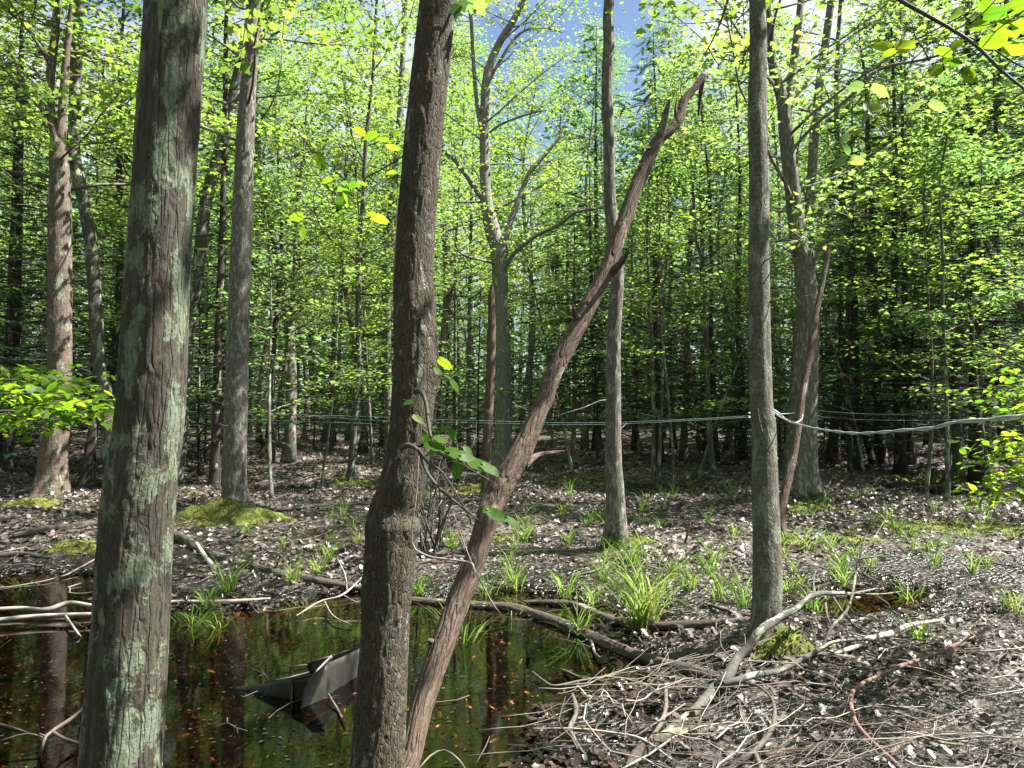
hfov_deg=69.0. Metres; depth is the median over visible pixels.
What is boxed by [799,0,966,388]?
maple tree
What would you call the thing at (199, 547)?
fallen branch
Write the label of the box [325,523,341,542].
sedge tuft
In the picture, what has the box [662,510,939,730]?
fallen branch
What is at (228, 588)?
sedge tuft
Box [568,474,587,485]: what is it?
sedge tuft
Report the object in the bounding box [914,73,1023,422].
hemlock tree
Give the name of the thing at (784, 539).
sedge tuft
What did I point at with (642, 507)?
sedge tuft
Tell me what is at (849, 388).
hemlock tree
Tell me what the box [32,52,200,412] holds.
hemlock tree
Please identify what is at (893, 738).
stick
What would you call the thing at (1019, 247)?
maple tree
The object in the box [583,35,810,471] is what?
maple tree
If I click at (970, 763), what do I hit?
stick
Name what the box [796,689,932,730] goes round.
stick
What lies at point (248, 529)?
sedge tuft
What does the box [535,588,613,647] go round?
sedge tuft
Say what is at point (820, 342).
hemlock tree
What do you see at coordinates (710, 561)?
sedge tuft
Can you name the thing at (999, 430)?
hemlock tree
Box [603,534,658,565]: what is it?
sedge tuft
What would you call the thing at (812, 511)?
sedge tuft
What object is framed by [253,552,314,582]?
sedge tuft
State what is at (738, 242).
hemlock tree
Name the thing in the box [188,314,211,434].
hemlock tree
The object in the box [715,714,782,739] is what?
stick
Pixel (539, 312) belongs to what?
maple sapling
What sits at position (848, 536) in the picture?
moss cushion
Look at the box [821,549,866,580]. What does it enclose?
sedge tuft
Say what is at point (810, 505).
moss cushion
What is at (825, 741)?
stick
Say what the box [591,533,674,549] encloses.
moss cushion
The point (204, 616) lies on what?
sedge tuft
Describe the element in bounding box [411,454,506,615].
dead branch
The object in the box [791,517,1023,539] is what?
moss cushion
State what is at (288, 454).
maple tree
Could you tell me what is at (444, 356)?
hemlock tree
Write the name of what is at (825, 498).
sedge tuft
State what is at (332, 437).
sapling
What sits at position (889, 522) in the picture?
sedge tuft
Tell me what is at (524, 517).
sedge tuft
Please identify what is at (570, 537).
sedge tuft
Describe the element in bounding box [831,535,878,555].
sedge tuft
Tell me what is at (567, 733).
stick
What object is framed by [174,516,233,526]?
moss cushion
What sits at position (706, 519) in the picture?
sedge tuft
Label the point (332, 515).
sedge tuft
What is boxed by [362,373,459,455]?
young hemlock
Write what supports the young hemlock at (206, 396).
on the ground
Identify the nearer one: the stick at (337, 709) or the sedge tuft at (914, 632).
the stick at (337, 709)
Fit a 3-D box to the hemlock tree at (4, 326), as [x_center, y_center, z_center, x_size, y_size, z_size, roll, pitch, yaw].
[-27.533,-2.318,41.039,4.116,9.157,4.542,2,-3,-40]
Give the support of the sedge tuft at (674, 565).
on the ground
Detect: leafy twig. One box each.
[217,0,292,124]
[286,127,403,295]
[399,356,522,531]
[449,0,494,21]
[828,69,947,169]
[869,28,921,58]
[896,0,1023,89]
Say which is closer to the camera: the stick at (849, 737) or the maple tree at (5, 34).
the stick at (849, 737)
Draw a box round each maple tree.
[0,0,78,314]
[0,0,233,479]
[0,0,280,466]
[0,0,295,497]
[0,24,115,445]
[0,67,42,339]
[0,72,103,420]
[27,0,385,486]
[44,111,132,374]
[56,0,405,505]
[72,46,260,320]
[77,0,208,767]
[101,0,403,463]
[124,101,227,329]
[191,37,348,338]
[195,0,499,482]
[201,14,337,446]
[202,39,390,462]
[203,92,369,460]
[209,62,376,438]
[253,0,437,453]
[274,0,518,457]
[286,149,382,441]
[303,52,435,441]
[332,0,564,454]
[350,0,455,767]
[356,0,654,467]
[363,48,553,446]
[381,11,518,433]
[434,145,528,442]
[452,174,543,432]
[458,37,624,442]
[508,133,589,431]
[509,13,668,404]
[517,28,708,449]
[532,0,646,550]
[570,100,683,439]
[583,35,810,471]
[605,0,849,641]
[620,0,1012,500]
[624,0,787,442]
[639,83,733,429]
[651,26,821,450]
[682,86,857,440]
[692,0,958,471]
[713,0,862,443]
[719,0,1021,464]
[769,0,1023,451]
[770,123,918,464]
[772,78,899,430]
[777,0,1023,474]
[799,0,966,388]
[829,92,955,377]
[831,7,1023,453]
[859,59,1021,442]
[895,138,1023,318]
[909,63,1011,337]
[938,5,1023,268]
[953,74,1023,333]
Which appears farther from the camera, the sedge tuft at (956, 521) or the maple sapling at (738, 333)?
the maple sapling at (738, 333)
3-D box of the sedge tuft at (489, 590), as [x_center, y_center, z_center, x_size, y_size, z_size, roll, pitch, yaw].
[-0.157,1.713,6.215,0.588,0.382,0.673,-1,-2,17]
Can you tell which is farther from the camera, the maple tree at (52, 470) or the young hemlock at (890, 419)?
the young hemlock at (890, 419)
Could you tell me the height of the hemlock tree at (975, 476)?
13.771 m
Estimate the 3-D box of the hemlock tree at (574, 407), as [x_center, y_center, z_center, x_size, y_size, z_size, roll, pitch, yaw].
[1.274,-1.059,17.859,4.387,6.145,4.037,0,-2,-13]
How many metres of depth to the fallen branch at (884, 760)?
3.16 m
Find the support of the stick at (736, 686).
on the ground
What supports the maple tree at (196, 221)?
on the ground
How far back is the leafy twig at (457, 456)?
2.58 m
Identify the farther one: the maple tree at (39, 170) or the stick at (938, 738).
the maple tree at (39, 170)
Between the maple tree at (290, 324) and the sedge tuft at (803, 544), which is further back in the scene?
the maple tree at (290, 324)
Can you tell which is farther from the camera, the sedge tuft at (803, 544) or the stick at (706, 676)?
the sedge tuft at (803, 544)
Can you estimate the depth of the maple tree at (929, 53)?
22.75 m
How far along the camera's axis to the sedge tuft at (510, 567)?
6.59 m
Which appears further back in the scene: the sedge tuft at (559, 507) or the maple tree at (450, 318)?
the maple tree at (450, 318)
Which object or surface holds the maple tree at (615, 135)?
on the ground
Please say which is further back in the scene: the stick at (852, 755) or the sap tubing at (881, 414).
the sap tubing at (881, 414)
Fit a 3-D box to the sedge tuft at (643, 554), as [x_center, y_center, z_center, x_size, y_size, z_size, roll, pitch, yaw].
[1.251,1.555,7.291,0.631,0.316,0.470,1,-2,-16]
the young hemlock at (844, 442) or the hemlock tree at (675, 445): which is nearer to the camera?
the young hemlock at (844, 442)
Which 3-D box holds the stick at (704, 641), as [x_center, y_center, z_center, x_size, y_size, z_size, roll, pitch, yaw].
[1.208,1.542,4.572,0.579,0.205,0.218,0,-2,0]
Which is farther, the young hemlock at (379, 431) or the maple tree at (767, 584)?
the young hemlock at (379, 431)
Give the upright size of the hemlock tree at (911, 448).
12.571 m
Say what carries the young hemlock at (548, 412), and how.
on the ground
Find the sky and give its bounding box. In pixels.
[0,0,1023,391]
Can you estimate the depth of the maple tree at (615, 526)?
7.68 m
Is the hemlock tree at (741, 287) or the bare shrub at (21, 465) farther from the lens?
the hemlock tree at (741, 287)
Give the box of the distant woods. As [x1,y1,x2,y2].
[0,35,1023,427]
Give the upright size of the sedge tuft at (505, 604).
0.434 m
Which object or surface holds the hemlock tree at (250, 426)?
on the ground
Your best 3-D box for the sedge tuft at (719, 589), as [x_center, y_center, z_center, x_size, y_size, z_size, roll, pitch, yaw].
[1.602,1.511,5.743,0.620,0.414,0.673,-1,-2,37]
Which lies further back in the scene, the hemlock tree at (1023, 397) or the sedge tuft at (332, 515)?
the hemlock tree at (1023, 397)
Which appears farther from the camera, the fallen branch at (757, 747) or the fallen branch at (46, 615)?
the fallen branch at (46, 615)
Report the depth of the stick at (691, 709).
3.55 m
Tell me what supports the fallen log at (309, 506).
on the ground
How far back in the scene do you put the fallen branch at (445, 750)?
3.28 m
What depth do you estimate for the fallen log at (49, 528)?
8.33 m
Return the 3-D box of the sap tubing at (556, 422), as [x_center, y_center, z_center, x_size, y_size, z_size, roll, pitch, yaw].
[-0.080,0.411,8.953,1.628,0.128,7.857,2,-3,-39]
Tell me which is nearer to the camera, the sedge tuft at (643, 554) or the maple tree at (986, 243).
the sedge tuft at (643, 554)
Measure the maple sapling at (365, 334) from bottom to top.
9.669 m
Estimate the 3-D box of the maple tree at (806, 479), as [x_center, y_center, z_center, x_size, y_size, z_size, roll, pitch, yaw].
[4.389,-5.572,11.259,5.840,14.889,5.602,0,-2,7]
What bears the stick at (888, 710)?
on the ground
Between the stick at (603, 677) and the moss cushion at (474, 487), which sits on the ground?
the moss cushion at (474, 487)
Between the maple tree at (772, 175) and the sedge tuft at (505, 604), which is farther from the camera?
the maple tree at (772, 175)
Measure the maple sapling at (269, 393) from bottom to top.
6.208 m
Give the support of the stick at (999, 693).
on the ground
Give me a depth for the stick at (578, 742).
3.33 m
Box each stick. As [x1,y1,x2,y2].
[327,693,345,723]
[468,719,642,755]
[478,691,633,730]
[499,668,614,716]
[505,733,665,763]
[539,652,680,689]
[551,694,577,749]
[565,647,698,685]
[575,683,625,716]
[578,667,716,685]
[580,663,679,694]
[583,703,669,767]
[612,703,738,726]
[615,633,782,673]
[622,672,814,767]
[623,669,825,687]
[624,668,671,740]
[625,678,690,701]
[642,701,735,713]
[653,685,824,760]
[654,731,767,753]
[660,666,758,689]
[661,669,848,704]
[664,623,752,655]
[676,678,767,712]
[708,658,839,681]
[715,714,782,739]
[716,705,802,767]
[719,706,771,734]
[721,638,771,666]
[793,737,897,766]
[793,756,865,767]
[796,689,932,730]
[796,706,964,745]
[803,720,857,759]
[804,682,862,732]
[805,745,893,767]
[823,717,997,743]
[826,718,1016,767]
[831,653,893,698]
[832,703,894,767]
[834,656,1023,697]
[840,705,975,731]
[847,624,941,642]
[856,629,967,636]
[856,731,1023,740]
[857,657,913,709]
[859,614,965,660]
[866,720,979,741]
[899,672,987,725]
[905,759,979,767]
[909,720,1023,756]
[962,647,1023,652]
[965,761,1019,767]
[976,688,1023,697]
[978,664,1023,678]
[980,723,1023,767]
[983,666,1023,686]
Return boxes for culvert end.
[236,645,359,708]
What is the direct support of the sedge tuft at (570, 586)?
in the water
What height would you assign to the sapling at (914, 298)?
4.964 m
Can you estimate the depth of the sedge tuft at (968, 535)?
8.51 m
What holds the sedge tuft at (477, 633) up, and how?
on the ground
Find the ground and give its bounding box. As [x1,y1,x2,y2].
[0,390,1023,767]
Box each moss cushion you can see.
[0,496,90,508]
[26,537,95,554]
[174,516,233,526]
[175,497,304,528]
[323,473,378,486]
[425,482,535,495]
[493,534,516,541]
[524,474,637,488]
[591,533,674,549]
[720,641,793,662]
[756,623,823,663]
[781,537,809,543]
[786,499,867,514]
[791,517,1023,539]
[812,531,905,547]
[847,470,950,483]
[937,471,995,485]
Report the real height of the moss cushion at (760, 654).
0.164 m
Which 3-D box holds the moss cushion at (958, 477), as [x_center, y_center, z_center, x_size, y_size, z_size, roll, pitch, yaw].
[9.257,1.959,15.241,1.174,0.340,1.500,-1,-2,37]
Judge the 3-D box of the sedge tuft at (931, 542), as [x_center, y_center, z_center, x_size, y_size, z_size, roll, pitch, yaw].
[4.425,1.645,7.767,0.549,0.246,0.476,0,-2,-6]
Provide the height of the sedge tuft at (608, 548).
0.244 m
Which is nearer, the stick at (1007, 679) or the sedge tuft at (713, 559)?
the stick at (1007, 679)
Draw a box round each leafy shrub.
[0,363,115,441]
[937,366,1023,428]
[946,430,1023,508]
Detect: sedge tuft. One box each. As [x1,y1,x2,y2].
[1,571,48,590]
[170,603,230,628]
[175,536,269,598]
[178,581,231,614]
[182,607,228,621]
[188,605,236,627]
[228,518,269,534]
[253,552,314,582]
[268,591,321,613]
[274,533,289,548]
[299,550,336,574]
[304,528,349,558]
[323,503,340,519]
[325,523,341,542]
[328,491,360,515]
[335,505,363,526]
[345,522,364,544]
[412,569,441,595]
[412,591,517,647]
[430,523,470,548]
[476,564,529,595]
[476,592,528,616]
[484,556,541,590]
[489,545,537,578]
[500,541,523,560]
[505,531,520,548]
[507,520,527,535]
[509,519,547,541]
[510,506,540,525]
[514,498,546,511]
[517,513,543,537]
[534,560,601,598]
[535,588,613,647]
[543,526,582,544]
[545,495,569,515]
[547,500,572,517]
[558,525,718,628]
[559,547,700,631]
[560,481,587,494]
[562,579,618,607]
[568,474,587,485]
[577,550,625,580]
[578,503,603,521]
[580,511,596,525]
[580,555,633,583]
[589,507,605,521]
[589,545,614,566]
[591,537,622,557]
[594,546,666,590]
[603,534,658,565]
[615,537,661,565]
[621,530,670,556]
[626,510,654,522]
[634,486,661,510]
[647,514,667,526]
[652,553,695,575]
[670,561,709,589]
[681,534,739,562]
[684,476,699,488]
[685,548,724,570]
[685,548,749,601]
[693,500,720,523]
[694,545,726,567]
[695,554,722,574]
[695,560,751,607]
[713,514,747,537]
[723,477,742,496]
[765,625,823,652]
[781,524,807,546]
[782,523,803,538]
[782,538,805,555]
[783,551,804,572]
[783,572,806,591]
[785,523,824,548]
[787,520,837,550]
[790,582,837,612]
[793,565,819,584]
[797,501,824,516]
[811,487,837,502]
[813,526,854,552]
[814,544,869,573]
[816,525,855,541]
[817,562,868,586]
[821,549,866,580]
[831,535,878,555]
[834,549,858,561]
[844,490,859,500]
[850,550,887,569]
[857,506,888,527]
[872,508,902,528]
[874,495,899,519]
[874,518,910,536]
[877,574,936,601]
[888,610,966,643]
[890,524,930,550]
[892,518,925,537]
[905,527,952,550]
[910,495,946,512]
[912,535,943,551]
[916,546,952,565]
[934,531,954,546]
[946,510,964,523]
[948,538,992,573]
[954,516,984,537]
[958,497,976,512]
[971,583,1023,614]
[973,552,1001,567]
[974,504,1002,513]
[976,505,1001,521]
[997,524,1023,539]
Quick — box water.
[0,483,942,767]
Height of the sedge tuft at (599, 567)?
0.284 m
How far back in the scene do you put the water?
4.33 m
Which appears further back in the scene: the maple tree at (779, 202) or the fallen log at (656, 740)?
the maple tree at (779, 202)
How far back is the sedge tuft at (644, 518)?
9.38 m
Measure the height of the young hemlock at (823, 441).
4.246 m
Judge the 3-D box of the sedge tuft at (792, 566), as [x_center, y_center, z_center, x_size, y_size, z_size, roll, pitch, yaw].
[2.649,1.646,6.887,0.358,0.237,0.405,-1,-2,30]
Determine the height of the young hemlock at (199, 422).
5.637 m
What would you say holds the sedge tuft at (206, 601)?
on the ground
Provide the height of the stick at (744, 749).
0.235 m
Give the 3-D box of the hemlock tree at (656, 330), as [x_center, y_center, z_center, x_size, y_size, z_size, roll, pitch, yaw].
[3.507,-3.361,18.879,5.091,11.121,4.679,-1,-2,35]
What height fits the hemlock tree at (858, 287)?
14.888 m
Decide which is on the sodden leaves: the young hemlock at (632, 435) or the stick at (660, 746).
the stick at (660, 746)
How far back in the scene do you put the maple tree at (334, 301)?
31.10 m
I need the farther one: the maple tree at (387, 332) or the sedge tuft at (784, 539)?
the maple tree at (387, 332)
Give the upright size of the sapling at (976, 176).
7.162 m
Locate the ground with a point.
(952, 568)
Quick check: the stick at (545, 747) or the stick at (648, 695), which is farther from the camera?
the stick at (648, 695)
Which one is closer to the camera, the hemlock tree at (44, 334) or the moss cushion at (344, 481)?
the moss cushion at (344, 481)
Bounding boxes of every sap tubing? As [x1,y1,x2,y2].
[192,416,369,423]
[287,413,747,424]
[311,415,749,422]
[774,409,802,423]
[774,412,1023,434]
[818,410,940,414]
[819,416,992,420]
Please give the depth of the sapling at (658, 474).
15.27 m
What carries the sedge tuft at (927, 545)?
on the ground
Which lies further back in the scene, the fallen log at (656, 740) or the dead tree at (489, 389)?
the dead tree at (489, 389)
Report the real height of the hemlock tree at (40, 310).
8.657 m
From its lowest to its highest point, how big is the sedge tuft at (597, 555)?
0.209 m
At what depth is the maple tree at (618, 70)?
27.94 m
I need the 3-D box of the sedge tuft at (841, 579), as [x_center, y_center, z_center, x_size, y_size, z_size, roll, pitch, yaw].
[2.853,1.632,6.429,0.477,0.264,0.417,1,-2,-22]
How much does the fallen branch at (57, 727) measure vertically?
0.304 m
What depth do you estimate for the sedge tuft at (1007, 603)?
5.50 m
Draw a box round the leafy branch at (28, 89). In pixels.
[0,34,86,138]
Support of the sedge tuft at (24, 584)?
on the ground
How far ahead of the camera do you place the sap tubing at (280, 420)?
12.87 m
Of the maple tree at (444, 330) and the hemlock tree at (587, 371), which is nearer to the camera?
the maple tree at (444, 330)
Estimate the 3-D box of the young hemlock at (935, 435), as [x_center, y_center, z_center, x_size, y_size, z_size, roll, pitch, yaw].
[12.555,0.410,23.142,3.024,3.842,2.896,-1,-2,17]
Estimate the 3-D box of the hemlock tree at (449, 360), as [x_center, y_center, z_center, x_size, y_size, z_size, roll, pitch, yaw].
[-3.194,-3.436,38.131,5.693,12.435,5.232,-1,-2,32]
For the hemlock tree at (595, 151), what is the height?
14.834 m
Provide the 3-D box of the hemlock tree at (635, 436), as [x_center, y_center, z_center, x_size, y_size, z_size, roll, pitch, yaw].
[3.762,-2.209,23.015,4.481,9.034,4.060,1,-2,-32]
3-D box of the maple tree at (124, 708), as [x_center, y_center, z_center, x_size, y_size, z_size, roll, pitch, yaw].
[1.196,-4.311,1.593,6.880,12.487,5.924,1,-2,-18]
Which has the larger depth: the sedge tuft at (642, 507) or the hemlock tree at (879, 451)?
the hemlock tree at (879, 451)
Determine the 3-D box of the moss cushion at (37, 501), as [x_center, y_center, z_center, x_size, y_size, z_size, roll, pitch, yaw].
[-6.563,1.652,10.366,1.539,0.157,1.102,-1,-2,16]
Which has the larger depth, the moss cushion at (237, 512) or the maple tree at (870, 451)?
the maple tree at (870, 451)
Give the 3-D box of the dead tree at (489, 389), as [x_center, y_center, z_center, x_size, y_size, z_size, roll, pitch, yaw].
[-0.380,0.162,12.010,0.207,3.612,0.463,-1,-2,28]
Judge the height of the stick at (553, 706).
0.164 m
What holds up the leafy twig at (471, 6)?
attached to the maple tree at (380, 709)
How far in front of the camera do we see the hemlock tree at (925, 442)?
26.93 m
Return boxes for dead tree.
[77,384,100,488]
[405,73,706,767]
[480,284,495,493]
[779,245,830,537]
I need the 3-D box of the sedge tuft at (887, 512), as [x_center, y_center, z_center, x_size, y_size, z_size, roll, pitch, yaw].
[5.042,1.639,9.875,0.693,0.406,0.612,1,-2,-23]
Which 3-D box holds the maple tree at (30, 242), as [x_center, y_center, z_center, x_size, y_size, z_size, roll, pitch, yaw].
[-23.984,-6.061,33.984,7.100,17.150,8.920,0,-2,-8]
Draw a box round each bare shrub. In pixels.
[14,428,37,467]
[297,413,331,451]
[417,430,481,552]
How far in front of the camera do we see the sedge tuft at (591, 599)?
5.95 m
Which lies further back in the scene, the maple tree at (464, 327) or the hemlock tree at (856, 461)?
the maple tree at (464, 327)
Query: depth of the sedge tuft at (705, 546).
7.02 m
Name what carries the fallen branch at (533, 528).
on the ground
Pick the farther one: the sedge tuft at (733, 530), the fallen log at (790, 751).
the sedge tuft at (733, 530)
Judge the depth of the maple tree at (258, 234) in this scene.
31.68 m
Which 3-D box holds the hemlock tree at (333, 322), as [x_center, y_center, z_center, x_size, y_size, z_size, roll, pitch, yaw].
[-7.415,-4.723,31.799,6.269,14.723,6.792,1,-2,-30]
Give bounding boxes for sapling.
[35,199,198,396]
[187,166,386,498]
[191,131,281,473]
[249,203,392,487]
[255,27,441,464]
[256,170,438,450]
[330,139,470,417]
[366,40,543,447]
[473,215,635,472]
[538,84,737,480]
[570,88,745,481]
[589,113,730,490]
[660,254,798,479]
[770,197,939,472]
[830,108,1023,499]
[860,262,956,445]
[863,51,1023,502]
[890,222,1023,468]
[897,134,1023,493]
[917,0,1023,369]
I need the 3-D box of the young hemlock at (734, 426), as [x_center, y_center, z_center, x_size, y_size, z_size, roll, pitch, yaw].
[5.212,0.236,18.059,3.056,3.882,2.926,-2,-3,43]
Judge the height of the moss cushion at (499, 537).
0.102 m
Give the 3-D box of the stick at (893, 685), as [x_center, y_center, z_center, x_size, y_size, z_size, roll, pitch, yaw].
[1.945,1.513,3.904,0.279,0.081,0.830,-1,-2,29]
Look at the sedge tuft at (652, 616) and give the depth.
5.14 m
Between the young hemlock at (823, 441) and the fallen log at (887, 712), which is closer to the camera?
the fallen log at (887, 712)
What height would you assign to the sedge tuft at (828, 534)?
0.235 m
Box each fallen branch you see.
[0,545,54,558]
[0,597,269,611]
[0,612,90,636]
[0,723,50,740]
[38,708,81,755]
[296,558,361,624]
[419,736,489,767]
[496,527,564,530]
[532,671,619,694]
[532,703,685,759]
[561,669,584,678]
[567,693,584,753]
[647,685,667,740]
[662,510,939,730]
[684,522,690,544]
[728,681,776,767]
[787,712,951,726]
[795,652,944,669]
[810,600,1012,767]
[880,720,959,764]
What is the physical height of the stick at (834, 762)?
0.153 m
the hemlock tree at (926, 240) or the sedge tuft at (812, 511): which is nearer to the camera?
the sedge tuft at (812, 511)
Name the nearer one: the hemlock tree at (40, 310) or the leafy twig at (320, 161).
the leafy twig at (320, 161)
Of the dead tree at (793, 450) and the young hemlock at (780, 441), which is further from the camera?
the young hemlock at (780, 441)
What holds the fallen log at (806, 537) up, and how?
on the ground
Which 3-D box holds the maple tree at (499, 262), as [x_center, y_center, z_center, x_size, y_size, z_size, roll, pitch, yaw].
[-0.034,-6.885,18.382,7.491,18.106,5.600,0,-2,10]
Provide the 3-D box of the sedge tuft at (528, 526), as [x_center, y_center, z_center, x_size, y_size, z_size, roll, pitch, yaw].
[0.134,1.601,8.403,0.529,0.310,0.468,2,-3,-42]
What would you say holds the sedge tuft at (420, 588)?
on the ground
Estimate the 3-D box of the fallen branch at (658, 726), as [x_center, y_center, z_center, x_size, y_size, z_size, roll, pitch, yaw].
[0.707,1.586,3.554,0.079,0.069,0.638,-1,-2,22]
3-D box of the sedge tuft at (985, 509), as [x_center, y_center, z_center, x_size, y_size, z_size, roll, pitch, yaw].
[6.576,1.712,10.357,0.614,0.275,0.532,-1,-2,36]
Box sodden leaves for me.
[0,561,981,767]
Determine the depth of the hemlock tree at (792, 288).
34.70 m
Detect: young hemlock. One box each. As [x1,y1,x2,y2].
[0,350,78,465]
[17,285,194,469]
[35,363,100,449]
[76,212,295,480]
[98,229,303,462]
[187,348,282,454]
[249,373,311,443]
[252,329,360,448]
[280,327,378,441]
[336,340,392,454]
[342,386,378,438]
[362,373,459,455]
[432,284,560,457]
[435,362,483,445]
[443,322,553,451]
[512,377,566,441]
[535,371,579,444]
[538,293,650,445]
[568,350,666,453]
[591,353,679,440]
[625,296,751,444]
[664,344,750,464]
[666,313,787,464]
[701,297,826,446]
[733,372,829,461]
[777,316,892,461]
[818,316,931,462]
[846,368,936,443]
[869,343,964,453]
[889,298,967,448]
[919,317,1023,453]
[923,371,1012,455]
[963,329,1023,440]
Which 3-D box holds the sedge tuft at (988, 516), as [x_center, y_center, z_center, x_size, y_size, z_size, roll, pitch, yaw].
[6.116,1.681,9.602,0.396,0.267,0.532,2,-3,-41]
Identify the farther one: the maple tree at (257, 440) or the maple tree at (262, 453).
the maple tree at (257, 440)
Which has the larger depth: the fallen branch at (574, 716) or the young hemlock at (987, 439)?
the young hemlock at (987, 439)
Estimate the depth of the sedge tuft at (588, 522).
9.07 m
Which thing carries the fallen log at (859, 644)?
on the ground
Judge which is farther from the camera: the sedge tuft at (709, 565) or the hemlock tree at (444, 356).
the hemlock tree at (444, 356)
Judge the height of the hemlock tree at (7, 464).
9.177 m
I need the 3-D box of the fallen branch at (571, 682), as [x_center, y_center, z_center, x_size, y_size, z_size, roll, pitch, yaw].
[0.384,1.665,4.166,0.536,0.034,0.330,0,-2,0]
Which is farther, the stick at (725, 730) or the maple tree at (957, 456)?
the maple tree at (957, 456)
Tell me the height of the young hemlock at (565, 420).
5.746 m
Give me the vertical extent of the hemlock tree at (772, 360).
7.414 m
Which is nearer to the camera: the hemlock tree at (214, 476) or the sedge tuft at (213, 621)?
the sedge tuft at (213, 621)
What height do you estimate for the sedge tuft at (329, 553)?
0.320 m
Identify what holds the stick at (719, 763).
on the ground
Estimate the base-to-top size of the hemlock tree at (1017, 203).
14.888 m
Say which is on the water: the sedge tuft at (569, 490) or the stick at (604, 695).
the stick at (604, 695)
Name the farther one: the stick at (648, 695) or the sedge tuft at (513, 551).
the sedge tuft at (513, 551)
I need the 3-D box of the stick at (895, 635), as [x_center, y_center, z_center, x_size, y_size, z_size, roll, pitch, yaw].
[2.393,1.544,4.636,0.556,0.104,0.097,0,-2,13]
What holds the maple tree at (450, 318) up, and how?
on the ground
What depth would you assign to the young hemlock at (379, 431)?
21.44 m
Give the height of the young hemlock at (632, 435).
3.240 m
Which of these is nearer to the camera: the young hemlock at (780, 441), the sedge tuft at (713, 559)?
the sedge tuft at (713, 559)
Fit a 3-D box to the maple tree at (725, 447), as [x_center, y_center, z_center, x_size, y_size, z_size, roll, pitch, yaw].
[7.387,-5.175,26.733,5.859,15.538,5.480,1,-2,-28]
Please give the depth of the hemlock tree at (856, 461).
17.50 m
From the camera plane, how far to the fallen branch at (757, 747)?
3.21 m
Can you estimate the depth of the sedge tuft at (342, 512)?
10.26 m
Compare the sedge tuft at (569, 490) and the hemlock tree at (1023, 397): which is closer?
the sedge tuft at (569, 490)
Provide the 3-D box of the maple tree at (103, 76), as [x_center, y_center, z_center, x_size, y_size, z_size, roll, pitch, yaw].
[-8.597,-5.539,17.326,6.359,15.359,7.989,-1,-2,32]
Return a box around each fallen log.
[12,520,97,538]
[173,530,360,591]
[272,502,370,511]
[295,535,364,550]
[411,596,721,681]
[523,599,749,630]
[625,725,693,767]
[703,602,750,616]
[761,747,820,758]
[787,529,831,544]
[817,698,916,720]
[831,619,944,654]
[834,727,856,738]
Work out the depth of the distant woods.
46.39 m
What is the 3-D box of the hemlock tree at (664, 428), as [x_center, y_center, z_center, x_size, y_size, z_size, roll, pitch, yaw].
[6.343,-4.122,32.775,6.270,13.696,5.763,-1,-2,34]
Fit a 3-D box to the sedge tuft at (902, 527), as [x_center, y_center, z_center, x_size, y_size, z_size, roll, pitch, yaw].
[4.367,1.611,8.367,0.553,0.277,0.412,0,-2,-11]
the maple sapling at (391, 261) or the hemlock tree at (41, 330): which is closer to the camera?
the maple sapling at (391, 261)
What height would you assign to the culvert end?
0.290 m
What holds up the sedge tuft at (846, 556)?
on the ground
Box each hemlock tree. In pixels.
[0,0,118,469]
[0,0,224,436]
[0,1,117,457]
[0,50,89,395]
[0,67,111,473]
[0,146,113,441]
[0,179,43,372]
[0,262,44,395]
[3,192,89,436]
[15,125,129,461]
[20,227,88,395]
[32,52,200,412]
[102,0,344,487]
[106,304,210,425]
[188,289,213,427]
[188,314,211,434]
[189,64,321,447]
[196,192,299,432]
[263,100,382,441]
[318,116,451,445]
[358,229,442,418]
[369,235,479,426]
[433,209,494,433]
[477,171,579,421]
[478,215,672,462]
[509,160,672,465]
[512,24,700,449]
[561,29,745,462]
[564,249,649,423]
[571,308,640,414]
[577,169,717,450]
[600,120,788,460]
[604,116,737,449]
[621,146,725,440]
[623,57,784,450]
[644,110,783,461]
[660,35,834,460]
[674,138,791,439]
[716,279,789,427]
[717,227,794,431]
[738,165,964,470]
[746,242,831,418]
[773,19,997,463]
[773,216,866,434]
[774,98,960,469]
[775,124,893,449]
[780,2,1020,464]
[781,0,1006,474]
[817,60,945,446]
[818,0,1023,485]
[818,184,892,437]
[866,91,1014,415]
[867,0,1023,466]
[872,0,1023,416]
[886,200,1020,431]
[899,218,967,446]
[901,94,1023,431]
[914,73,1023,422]
[942,103,1023,442]
[963,267,1023,441]
[983,229,1023,435]
[1004,331,1023,431]
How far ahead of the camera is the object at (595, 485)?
14.79 m
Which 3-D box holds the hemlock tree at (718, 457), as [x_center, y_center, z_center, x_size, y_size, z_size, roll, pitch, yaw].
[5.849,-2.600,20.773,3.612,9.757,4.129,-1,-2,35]
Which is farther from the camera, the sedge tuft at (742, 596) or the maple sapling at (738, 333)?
the maple sapling at (738, 333)
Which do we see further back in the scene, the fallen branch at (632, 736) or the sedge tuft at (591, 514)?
the sedge tuft at (591, 514)
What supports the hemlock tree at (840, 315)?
on the ground
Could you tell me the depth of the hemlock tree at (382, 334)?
31.43 m
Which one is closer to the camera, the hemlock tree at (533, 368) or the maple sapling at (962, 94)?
the maple sapling at (962, 94)
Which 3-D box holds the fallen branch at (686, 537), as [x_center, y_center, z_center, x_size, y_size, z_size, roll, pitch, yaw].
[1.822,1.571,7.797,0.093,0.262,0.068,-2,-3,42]
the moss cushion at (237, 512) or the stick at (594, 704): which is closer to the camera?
the stick at (594, 704)
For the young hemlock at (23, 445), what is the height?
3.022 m

